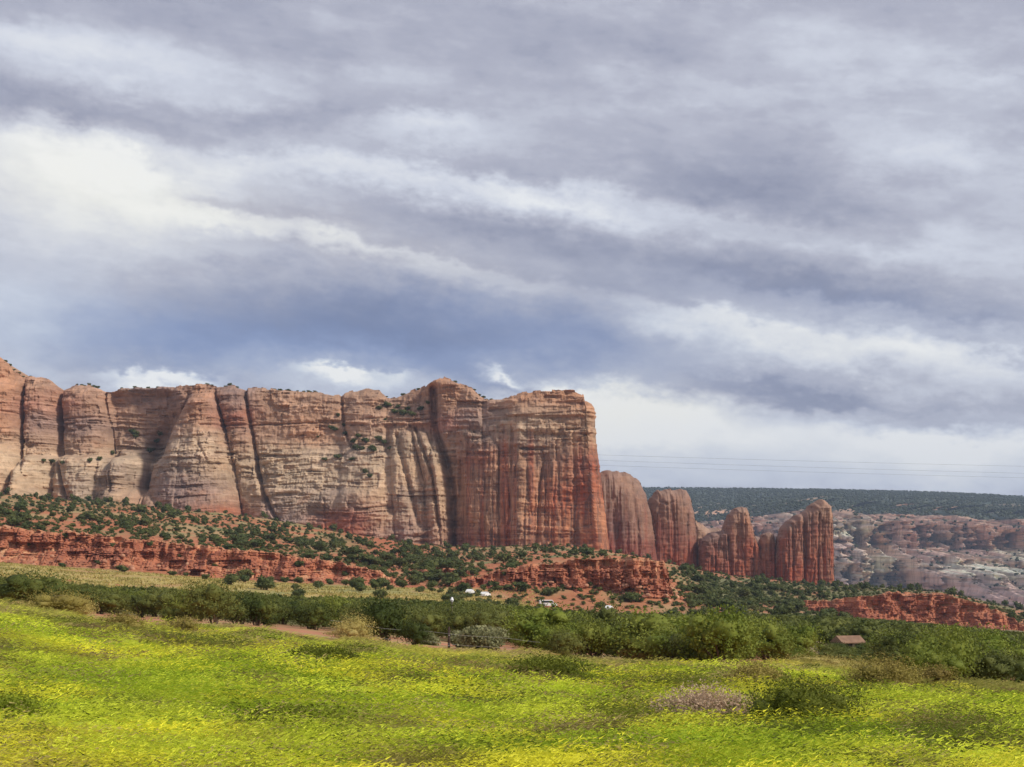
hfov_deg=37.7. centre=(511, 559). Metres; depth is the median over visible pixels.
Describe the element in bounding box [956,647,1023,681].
bush
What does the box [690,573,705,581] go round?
juniper tree
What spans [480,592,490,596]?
parked car
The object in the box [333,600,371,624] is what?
bush
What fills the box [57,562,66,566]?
juniper tree
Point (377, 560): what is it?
juniper tree
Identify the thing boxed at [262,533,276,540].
juniper tree
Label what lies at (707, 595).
juniper tree
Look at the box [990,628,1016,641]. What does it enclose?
bush
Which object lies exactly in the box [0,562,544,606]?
dry grass
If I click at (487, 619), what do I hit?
bush
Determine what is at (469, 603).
bush
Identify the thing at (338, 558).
juniper tree
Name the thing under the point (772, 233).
sky
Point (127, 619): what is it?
brown shrub
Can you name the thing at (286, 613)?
bush
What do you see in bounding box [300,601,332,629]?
bush
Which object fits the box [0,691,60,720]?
green shrub
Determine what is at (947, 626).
bush
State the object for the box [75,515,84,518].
juniper tree
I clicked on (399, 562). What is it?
juniper tree
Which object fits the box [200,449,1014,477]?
power line
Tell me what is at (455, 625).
bush
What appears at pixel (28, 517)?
juniper tree
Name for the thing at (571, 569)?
rubble
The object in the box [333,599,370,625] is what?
bush
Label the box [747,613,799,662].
bush
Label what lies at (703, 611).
juniper tree
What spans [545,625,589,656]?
bush
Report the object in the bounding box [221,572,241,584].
juniper tree
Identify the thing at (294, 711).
green shrub
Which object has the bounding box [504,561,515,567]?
juniper tree
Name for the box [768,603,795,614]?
juniper tree
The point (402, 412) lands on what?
juniper tree
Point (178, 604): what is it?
bush
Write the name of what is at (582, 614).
bush
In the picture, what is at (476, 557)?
juniper tree
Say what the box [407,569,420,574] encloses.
juniper tree
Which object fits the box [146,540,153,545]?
juniper tree
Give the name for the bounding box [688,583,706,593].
juniper tree
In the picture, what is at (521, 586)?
juniper tree
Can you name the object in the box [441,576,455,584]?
juniper tree
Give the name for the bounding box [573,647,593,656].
bush
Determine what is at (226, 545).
juniper tree
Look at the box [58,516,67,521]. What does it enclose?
juniper tree
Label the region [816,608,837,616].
juniper tree
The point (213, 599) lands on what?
bush
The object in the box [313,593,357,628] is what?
bush
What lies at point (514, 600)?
juniper tree
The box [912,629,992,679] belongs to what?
bush
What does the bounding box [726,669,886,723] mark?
green shrub
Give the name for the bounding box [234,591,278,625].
bush
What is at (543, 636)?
bush
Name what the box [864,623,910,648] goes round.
bush
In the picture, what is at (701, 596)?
juniper tree
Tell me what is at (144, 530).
juniper tree
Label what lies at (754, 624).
bush
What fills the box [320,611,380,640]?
shrub
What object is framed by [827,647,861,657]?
bush
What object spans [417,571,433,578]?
juniper tree
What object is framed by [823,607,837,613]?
juniper tree
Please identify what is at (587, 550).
juniper tree
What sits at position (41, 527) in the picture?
juniper tree
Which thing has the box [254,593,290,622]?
bush
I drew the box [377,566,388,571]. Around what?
juniper tree
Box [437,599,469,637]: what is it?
bush
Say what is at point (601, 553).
juniper tree
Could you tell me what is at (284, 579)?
juniper tree
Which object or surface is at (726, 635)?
bush
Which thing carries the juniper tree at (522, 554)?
on the ground at (554, 597)
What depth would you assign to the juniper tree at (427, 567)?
500.47 m
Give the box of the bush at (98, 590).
[83,582,106,596]
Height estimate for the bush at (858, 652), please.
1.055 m
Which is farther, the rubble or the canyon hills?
the canyon hills
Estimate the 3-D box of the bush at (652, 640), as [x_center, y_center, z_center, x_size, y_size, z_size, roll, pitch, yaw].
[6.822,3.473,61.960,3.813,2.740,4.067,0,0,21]
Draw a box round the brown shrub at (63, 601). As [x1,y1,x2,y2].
[19,586,104,612]
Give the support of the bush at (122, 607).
on the ground at (554, 597)
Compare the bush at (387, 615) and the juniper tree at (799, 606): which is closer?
the bush at (387, 615)
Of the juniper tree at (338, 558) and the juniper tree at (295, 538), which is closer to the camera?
the juniper tree at (338, 558)
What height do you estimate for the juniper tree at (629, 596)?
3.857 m
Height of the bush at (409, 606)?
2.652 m
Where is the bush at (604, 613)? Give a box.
[568,593,623,657]
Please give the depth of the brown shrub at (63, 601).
54.71 m
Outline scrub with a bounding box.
[0,493,1023,620]
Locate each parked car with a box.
[465,589,474,593]
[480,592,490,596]
[539,600,556,606]
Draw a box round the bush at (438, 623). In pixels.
[406,610,450,636]
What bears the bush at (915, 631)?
on the ground at (554, 597)
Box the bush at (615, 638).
[604,620,631,656]
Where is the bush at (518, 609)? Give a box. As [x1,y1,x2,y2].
[501,604,533,613]
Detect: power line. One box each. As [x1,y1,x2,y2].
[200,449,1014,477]
[211,440,990,465]
[212,444,995,472]
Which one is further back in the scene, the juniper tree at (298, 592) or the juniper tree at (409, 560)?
the juniper tree at (409, 560)
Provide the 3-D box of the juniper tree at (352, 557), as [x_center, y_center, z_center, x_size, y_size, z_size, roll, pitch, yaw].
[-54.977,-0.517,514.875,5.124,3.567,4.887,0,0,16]
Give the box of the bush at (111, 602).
[90,590,127,613]
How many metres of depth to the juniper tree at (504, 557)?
531.57 m
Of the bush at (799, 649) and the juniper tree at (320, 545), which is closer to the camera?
the bush at (799, 649)
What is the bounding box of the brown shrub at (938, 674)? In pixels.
[908,661,960,684]
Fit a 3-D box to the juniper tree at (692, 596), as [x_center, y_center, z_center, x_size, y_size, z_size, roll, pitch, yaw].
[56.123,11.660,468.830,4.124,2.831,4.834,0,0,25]
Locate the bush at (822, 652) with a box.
[816,650,833,658]
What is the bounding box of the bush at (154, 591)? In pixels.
[131,584,178,616]
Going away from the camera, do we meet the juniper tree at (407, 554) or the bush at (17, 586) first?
the bush at (17, 586)
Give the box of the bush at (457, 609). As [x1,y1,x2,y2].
[436,600,478,634]
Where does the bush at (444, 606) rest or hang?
on the ground at (554, 597)
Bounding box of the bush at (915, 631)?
[889,624,952,653]
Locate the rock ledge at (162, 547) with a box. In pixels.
[0,525,394,583]
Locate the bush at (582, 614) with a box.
[564,609,590,622]
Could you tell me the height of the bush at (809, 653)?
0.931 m
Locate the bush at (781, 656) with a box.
[763,647,802,661]
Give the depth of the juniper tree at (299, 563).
466.41 m
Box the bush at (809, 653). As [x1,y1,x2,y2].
[803,649,819,657]
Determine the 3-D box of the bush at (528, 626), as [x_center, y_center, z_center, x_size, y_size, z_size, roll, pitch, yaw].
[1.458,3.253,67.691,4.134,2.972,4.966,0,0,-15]
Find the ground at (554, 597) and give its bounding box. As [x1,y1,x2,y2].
[0,495,1023,680]
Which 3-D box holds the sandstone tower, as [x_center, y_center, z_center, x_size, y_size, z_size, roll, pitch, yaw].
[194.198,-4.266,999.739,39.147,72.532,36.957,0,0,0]
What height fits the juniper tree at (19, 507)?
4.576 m
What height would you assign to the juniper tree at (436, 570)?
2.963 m
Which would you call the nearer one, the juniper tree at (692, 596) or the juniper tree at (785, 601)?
the juniper tree at (692, 596)
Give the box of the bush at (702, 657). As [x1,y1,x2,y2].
[675,616,755,663]
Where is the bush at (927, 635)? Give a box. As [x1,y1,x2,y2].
[903,626,954,658]
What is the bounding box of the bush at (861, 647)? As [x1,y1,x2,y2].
[845,643,867,651]
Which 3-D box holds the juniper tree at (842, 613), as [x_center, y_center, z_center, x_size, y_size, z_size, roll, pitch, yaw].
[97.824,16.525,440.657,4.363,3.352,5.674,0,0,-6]
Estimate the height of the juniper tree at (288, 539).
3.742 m
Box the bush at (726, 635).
[671,604,764,661]
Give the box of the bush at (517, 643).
[508,630,529,647]
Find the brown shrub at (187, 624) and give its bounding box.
[155,615,204,631]
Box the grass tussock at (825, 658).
[771,652,857,663]
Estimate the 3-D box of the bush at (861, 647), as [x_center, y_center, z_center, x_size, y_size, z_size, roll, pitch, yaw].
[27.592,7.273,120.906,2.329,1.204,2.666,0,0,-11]
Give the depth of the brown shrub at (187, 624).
43.74 m
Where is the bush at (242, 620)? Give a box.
[227,591,255,623]
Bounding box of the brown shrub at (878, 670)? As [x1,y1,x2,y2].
[836,651,932,688]
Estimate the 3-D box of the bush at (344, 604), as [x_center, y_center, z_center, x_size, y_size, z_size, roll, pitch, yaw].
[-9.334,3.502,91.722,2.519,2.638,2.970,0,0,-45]
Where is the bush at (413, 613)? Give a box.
[400,608,433,634]
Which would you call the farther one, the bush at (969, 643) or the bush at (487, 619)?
the bush at (487, 619)
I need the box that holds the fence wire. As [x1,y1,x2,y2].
[330,620,531,641]
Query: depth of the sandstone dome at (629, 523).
978.36 m
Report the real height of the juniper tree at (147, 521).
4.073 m
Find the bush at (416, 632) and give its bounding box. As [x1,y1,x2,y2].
[397,619,435,645]
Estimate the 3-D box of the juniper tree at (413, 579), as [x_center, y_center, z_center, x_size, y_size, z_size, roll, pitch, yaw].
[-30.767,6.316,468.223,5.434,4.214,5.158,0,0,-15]
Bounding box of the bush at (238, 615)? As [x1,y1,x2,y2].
[223,598,250,623]
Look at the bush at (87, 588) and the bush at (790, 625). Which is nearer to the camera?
the bush at (87, 588)
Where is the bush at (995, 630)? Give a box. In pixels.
[935,625,1011,677]
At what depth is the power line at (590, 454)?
95.00 m
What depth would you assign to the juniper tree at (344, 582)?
454.08 m
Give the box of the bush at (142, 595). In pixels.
[127,590,153,616]
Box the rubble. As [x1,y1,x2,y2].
[0,517,1014,629]
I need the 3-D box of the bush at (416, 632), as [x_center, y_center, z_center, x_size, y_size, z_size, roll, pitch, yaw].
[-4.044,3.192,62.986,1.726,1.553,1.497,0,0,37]
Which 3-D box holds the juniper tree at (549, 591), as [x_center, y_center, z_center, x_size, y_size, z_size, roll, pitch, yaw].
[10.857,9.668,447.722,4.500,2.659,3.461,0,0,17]
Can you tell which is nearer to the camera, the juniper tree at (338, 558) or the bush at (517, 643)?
the bush at (517, 643)
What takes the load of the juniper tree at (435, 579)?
on the ground at (554, 597)
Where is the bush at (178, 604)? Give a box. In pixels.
[161,588,207,619]
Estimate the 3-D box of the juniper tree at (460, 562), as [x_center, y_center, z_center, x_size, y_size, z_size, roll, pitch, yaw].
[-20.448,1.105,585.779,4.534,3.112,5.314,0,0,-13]
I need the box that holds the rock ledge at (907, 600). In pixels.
[803,591,1023,630]
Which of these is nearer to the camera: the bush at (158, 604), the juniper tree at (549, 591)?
the bush at (158, 604)
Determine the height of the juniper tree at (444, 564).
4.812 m
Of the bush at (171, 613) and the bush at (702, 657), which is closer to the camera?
the bush at (702, 657)
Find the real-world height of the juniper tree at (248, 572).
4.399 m
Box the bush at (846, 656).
[835,653,862,660]
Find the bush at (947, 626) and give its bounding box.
[900,622,977,647]
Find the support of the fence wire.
attached to the fence post
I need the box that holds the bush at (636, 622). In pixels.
[602,604,695,660]
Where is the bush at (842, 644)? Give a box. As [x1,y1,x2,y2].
[829,642,848,647]
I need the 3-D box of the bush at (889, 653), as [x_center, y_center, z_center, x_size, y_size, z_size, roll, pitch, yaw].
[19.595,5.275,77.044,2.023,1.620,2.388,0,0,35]
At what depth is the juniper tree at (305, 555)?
513.85 m
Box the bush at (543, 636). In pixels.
[532,622,583,652]
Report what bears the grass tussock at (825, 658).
on the ground at (554, 597)
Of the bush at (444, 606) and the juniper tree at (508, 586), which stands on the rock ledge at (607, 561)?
the juniper tree at (508, 586)
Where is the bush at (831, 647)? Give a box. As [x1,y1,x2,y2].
[814,641,840,652]
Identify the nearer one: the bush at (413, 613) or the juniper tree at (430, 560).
the bush at (413, 613)
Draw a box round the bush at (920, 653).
[892,631,979,678]
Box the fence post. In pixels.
[448,627,449,647]
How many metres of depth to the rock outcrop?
1093.90 m
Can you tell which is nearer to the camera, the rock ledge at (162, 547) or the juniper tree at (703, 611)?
the juniper tree at (703, 611)
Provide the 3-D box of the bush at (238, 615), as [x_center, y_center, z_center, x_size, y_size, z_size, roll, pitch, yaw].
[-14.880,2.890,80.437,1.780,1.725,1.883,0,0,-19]
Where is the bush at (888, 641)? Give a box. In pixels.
[864,627,924,669]
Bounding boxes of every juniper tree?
[0,505,13,515]
[5,516,25,525]
[13,502,27,511]
[15,512,33,520]
[35,524,46,529]
[42,520,50,525]
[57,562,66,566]
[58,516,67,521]
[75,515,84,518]
[80,512,99,520]
[92,524,103,529]
[114,564,129,571]
[119,519,131,525]
[123,524,132,528]
[128,429,139,433]
[137,518,150,525]
[138,528,149,534]
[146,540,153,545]
[159,532,170,537]
[166,570,176,574]
[172,526,181,530]
[201,574,209,579]
[206,534,223,542]
[220,543,236,549]
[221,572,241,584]
[224,529,232,533]
[228,534,244,543]
[234,538,250,546]
[237,533,249,539]
[237,567,254,577]
[240,574,249,581]
[248,539,262,547]
[254,575,277,589]
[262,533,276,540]
[279,576,288,582]
[282,536,294,542]
[290,583,299,588]
[291,587,305,595]
[293,536,306,540]
[293,537,311,546]
[293,560,303,566]
[293,576,303,582]
[296,552,314,557]
[309,541,327,550]
[312,581,323,587]
[322,554,333,560]
[324,578,333,583]
[334,556,342,560]
[338,545,361,555]
[340,579,348,584]
[345,553,357,562]
[349,576,365,587]
[354,581,367,590]
[356,553,375,562]
[356,563,379,569]
[361,437,369,443]
[368,578,383,588]
[369,556,382,564]
[371,588,387,597]
[374,436,382,441]
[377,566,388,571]
[377,576,390,587]
[380,552,397,559]
[382,560,393,566]
[383,401,391,406]
[386,584,394,589]
[392,557,408,567]
[395,579,408,587]
[397,409,406,415]
[400,552,417,558]
[401,557,415,564]
[406,411,416,415]
[406,574,420,584]
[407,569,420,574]
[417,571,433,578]
[420,561,436,567]
[421,565,436,570]
[422,558,438,566]
[425,580,438,587]
[428,569,441,572]
[429,577,440,581]
[431,570,461,579]
[433,557,448,561]
[437,559,456,567]
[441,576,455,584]
[441,593,452,599]
[453,568,466,576]
[454,559,464,565]
[456,582,470,591]
[462,567,475,573]
[471,555,480,560]
[486,580,499,586]
[493,552,512,562]
[502,583,511,589]
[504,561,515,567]
[505,597,519,605]
[507,559,519,565]
[511,581,528,591]
[517,551,527,556]
[542,588,554,595]
[551,586,560,592]
[567,549,579,554]
[578,546,593,554]
[597,550,606,555]
[623,591,639,601]
[663,608,677,613]
[668,569,678,574]
[675,584,690,590]
[686,593,697,598]
[686,598,699,604]
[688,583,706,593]
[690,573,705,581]
[696,594,706,599]
[697,608,706,613]
[701,593,713,598]
[706,600,715,606]
[714,597,738,607]
[735,587,750,596]
[750,589,763,596]
[750,604,760,609]
[768,598,775,604]
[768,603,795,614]
[770,596,782,603]
[781,599,793,603]
[786,601,805,612]
[791,597,803,602]
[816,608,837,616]
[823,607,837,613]
[838,611,852,616]
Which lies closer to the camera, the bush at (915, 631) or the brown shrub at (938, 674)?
the brown shrub at (938, 674)
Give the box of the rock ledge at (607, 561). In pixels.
[441,556,672,598]
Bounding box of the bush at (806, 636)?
[774,618,829,655]
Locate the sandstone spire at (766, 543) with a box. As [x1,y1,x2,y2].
[758,532,775,579]
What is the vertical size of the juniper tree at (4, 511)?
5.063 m
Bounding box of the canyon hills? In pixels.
[642,487,1023,609]
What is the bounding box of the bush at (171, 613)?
[158,604,184,623]
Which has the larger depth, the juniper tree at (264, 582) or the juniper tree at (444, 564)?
the juniper tree at (444, 564)
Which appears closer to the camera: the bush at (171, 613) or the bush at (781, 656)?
the bush at (171, 613)
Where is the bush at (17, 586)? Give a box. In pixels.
[0,568,86,602]
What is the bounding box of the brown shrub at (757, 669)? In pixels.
[717,657,788,684]
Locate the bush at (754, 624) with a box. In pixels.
[744,613,765,658]
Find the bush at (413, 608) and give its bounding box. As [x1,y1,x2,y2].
[399,606,429,613]
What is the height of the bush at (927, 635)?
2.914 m
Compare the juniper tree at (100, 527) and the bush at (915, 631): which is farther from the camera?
the juniper tree at (100, 527)
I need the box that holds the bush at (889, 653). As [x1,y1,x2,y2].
[878,648,903,665]
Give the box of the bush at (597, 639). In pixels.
[572,616,621,656]
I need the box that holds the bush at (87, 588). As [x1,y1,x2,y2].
[68,583,100,605]
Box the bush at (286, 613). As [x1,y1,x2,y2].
[277,595,303,624]
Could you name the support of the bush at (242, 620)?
on the ground at (554, 597)
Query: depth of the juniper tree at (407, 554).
611.68 m
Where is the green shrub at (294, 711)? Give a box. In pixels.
[223,701,370,723]
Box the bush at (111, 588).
[97,585,125,595]
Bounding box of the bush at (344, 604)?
[335,599,359,623]
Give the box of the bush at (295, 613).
[280,599,339,628]
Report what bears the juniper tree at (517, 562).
on the ground at (554, 597)
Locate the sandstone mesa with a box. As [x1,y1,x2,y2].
[0,357,609,550]
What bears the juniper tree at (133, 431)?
on the sandstone mesa
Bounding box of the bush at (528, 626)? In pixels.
[499,600,580,650]
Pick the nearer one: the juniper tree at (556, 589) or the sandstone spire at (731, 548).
the juniper tree at (556, 589)
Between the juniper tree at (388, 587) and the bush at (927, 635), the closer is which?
the bush at (927, 635)
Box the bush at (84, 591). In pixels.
[64,584,105,603]
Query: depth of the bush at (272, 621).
84.15 m
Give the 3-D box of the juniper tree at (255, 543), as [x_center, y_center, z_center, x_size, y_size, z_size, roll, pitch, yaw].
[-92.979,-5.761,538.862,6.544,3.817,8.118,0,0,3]
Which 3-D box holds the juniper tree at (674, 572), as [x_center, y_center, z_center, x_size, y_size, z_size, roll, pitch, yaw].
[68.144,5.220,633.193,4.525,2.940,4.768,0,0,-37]
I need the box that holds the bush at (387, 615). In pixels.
[350,593,416,642]
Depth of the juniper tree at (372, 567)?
479.85 m
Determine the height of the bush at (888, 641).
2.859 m
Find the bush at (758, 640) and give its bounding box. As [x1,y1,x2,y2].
[713,613,766,661]
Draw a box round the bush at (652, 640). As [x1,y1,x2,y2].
[625,611,697,660]
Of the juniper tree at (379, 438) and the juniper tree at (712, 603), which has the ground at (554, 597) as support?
the juniper tree at (712, 603)
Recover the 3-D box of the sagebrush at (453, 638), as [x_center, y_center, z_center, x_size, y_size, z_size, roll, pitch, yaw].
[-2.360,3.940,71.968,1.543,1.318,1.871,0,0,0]
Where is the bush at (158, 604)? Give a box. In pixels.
[145,588,200,619]
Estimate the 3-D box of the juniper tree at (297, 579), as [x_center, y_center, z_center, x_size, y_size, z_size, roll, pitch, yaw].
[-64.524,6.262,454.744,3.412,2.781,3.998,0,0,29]
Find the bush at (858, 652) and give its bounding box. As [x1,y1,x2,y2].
[854,650,864,655]
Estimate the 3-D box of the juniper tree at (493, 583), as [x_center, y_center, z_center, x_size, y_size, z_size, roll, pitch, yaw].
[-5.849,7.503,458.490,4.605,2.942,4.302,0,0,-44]
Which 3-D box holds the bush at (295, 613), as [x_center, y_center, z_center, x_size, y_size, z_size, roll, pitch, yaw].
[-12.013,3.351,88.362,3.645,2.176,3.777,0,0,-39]
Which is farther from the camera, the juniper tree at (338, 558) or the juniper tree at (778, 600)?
the juniper tree at (778, 600)
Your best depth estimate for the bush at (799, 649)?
77.10 m
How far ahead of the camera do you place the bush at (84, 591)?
76.41 m
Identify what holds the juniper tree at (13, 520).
on the ground at (554, 597)
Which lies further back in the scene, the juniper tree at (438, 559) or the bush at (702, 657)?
the juniper tree at (438, 559)
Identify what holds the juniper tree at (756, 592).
on the ground at (554, 597)
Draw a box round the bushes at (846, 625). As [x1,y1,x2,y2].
[0,576,1023,682]
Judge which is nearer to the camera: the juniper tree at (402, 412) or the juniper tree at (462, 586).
the juniper tree at (462, 586)
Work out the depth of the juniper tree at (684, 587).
501.60 m
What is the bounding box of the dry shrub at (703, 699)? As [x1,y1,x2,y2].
[645,678,761,718]
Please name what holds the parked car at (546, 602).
on the ground at (554, 597)
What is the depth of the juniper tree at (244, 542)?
521.54 m
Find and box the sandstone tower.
[775,499,834,585]
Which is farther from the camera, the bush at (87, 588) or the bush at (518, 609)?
the bush at (518, 609)
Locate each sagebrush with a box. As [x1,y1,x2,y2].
[413,630,440,645]
[447,629,471,647]
[455,624,508,651]
[616,645,656,659]
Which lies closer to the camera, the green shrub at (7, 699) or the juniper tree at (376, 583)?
the green shrub at (7, 699)
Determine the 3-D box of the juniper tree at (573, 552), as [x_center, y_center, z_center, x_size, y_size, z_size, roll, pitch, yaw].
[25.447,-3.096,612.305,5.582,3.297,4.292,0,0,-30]
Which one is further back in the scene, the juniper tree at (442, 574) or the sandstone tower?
the sandstone tower
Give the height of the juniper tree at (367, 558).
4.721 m
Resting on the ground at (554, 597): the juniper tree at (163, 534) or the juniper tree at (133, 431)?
the juniper tree at (163, 534)
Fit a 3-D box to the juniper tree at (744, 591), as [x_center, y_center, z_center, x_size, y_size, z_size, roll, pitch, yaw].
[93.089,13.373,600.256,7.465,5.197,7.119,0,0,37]
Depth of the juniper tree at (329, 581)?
454.60 m
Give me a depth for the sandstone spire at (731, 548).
996.03 m
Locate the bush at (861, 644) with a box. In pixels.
[856,641,871,651]
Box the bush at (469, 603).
[439,599,494,609]
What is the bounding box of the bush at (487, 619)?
[457,604,518,635]
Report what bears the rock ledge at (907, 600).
on the ground at (554, 597)
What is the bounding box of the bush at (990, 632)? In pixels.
[973,626,1007,640]
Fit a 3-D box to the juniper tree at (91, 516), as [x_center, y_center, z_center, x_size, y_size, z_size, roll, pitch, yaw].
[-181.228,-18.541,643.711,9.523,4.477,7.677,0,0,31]
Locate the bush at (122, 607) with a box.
[99,588,131,614]
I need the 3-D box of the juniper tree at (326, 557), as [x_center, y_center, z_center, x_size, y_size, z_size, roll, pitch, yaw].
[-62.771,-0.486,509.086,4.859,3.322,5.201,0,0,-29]
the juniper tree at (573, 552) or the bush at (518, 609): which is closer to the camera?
the bush at (518, 609)
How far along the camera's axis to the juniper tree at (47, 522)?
527.07 m
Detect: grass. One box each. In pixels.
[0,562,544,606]
[0,597,1021,766]
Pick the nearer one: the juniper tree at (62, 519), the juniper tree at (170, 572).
the juniper tree at (170, 572)
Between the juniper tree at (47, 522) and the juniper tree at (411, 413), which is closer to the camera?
the juniper tree at (47, 522)
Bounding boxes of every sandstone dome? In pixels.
[600,470,657,560]
[648,488,697,568]
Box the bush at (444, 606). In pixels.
[430,599,498,615]
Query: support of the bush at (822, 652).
on the ground at (554, 597)
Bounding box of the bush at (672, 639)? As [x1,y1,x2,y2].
[657,628,731,662]
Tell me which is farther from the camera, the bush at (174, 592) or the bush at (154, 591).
the bush at (154, 591)
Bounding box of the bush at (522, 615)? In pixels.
[507,607,527,641]
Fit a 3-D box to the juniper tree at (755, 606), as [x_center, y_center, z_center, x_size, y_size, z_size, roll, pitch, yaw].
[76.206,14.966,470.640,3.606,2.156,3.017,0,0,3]
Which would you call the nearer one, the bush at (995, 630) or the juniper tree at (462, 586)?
the bush at (995, 630)
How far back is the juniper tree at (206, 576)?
424.02 m
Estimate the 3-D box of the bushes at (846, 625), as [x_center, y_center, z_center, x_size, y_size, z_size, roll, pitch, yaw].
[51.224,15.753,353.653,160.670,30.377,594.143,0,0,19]
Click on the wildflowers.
(449, 733)
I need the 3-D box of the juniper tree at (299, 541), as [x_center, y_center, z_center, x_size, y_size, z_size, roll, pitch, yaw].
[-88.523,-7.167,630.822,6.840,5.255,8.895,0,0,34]
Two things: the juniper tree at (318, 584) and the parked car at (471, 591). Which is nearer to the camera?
the juniper tree at (318, 584)
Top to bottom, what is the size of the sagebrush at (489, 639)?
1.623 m
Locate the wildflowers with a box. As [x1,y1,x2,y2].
[8,610,895,766]
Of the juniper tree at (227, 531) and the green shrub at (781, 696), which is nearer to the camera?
the green shrub at (781, 696)
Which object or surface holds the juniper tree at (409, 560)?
on the ground at (554, 597)
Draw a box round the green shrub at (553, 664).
[498,651,598,677]
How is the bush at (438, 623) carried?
on the ground at (554, 597)
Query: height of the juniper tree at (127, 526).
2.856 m
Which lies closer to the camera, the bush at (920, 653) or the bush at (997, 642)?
the bush at (920, 653)
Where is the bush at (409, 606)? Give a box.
[397,602,421,612]
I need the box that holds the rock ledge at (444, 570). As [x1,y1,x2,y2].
[411,568,473,575]
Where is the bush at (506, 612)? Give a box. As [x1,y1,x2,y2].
[451,603,528,638]
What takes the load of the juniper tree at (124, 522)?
on the ground at (554, 597)
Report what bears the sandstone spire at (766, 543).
on the ground at (554, 597)
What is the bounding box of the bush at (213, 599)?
[176,573,245,625]
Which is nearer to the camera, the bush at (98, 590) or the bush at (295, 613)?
the bush at (295, 613)
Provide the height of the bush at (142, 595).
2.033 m
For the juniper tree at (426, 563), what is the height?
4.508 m
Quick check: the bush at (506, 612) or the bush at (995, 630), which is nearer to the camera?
the bush at (995, 630)
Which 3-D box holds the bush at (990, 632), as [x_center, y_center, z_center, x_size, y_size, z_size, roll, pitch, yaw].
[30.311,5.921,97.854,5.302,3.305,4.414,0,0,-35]
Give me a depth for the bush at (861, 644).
123.89 m
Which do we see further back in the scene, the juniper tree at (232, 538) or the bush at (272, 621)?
the juniper tree at (232, 538)
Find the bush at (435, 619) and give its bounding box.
[406,609,452,636]
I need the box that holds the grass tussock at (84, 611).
[69,594,98,616]
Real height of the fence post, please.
1.085 m
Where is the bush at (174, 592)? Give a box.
[157,588,194,614]
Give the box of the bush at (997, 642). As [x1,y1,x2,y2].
[964,623,1023,681]
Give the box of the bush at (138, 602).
[123,590,158,617]
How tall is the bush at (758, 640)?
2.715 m
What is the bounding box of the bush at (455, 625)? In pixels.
[443,609,477,635]
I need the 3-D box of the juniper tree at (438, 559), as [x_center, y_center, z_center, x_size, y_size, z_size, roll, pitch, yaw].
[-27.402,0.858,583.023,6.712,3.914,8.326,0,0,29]
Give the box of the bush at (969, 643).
[912,625,988,681]
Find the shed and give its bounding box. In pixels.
[830,635,865,646]
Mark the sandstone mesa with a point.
(480, 498)
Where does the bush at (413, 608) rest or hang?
on the ground at (554, 597)
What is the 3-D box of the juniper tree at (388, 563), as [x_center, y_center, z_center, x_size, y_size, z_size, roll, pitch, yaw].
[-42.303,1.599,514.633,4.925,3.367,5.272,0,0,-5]
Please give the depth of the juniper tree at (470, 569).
497.34 m
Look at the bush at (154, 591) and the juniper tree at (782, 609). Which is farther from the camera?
the juniper tree at (782, 609)
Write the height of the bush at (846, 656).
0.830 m
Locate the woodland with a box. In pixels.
[643,486,1023,603]
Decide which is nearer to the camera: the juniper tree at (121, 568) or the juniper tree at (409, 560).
the juniper tree at (121, 568)
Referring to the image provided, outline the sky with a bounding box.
[0,0,1023,495]
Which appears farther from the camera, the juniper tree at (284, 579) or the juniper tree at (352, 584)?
the juniper tree at (284, 579)
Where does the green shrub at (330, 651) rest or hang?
on the ground at (554, 597)
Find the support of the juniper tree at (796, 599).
on the ground at (554, 597)
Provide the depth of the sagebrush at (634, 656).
65.46 m
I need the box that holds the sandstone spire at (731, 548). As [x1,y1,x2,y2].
[697,507,761,576]
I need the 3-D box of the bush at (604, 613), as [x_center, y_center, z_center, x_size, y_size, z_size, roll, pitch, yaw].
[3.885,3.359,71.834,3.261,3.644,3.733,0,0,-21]
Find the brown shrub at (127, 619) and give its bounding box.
[99,608,152,630]
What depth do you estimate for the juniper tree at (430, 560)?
533.52 m
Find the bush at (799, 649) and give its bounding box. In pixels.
[790,642,806,659]
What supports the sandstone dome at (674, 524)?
on the ground at (554, 597)
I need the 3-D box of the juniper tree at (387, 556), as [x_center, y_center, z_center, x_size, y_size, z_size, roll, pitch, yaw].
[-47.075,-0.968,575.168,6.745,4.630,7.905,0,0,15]
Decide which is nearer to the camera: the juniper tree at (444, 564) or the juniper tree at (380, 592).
the juniper tree at (380, 592)
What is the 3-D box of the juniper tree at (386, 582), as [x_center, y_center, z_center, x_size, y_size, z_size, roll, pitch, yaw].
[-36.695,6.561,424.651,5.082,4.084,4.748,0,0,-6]
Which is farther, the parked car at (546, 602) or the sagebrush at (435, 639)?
the parked car at (546, 602)
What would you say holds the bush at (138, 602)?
on the ground at (554, 597)
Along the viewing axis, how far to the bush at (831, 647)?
111.86 m
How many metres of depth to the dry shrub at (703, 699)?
16.83 m
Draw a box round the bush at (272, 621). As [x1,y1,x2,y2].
[258,612,281,626]
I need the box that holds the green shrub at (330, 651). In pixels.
[282,642,366,663]
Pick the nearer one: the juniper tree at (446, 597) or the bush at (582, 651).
the bush at (582, 651)
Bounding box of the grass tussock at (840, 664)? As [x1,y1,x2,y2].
[820,657,907,669]
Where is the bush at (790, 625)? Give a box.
[777,618,798,632]
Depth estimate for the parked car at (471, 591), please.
422.91 m

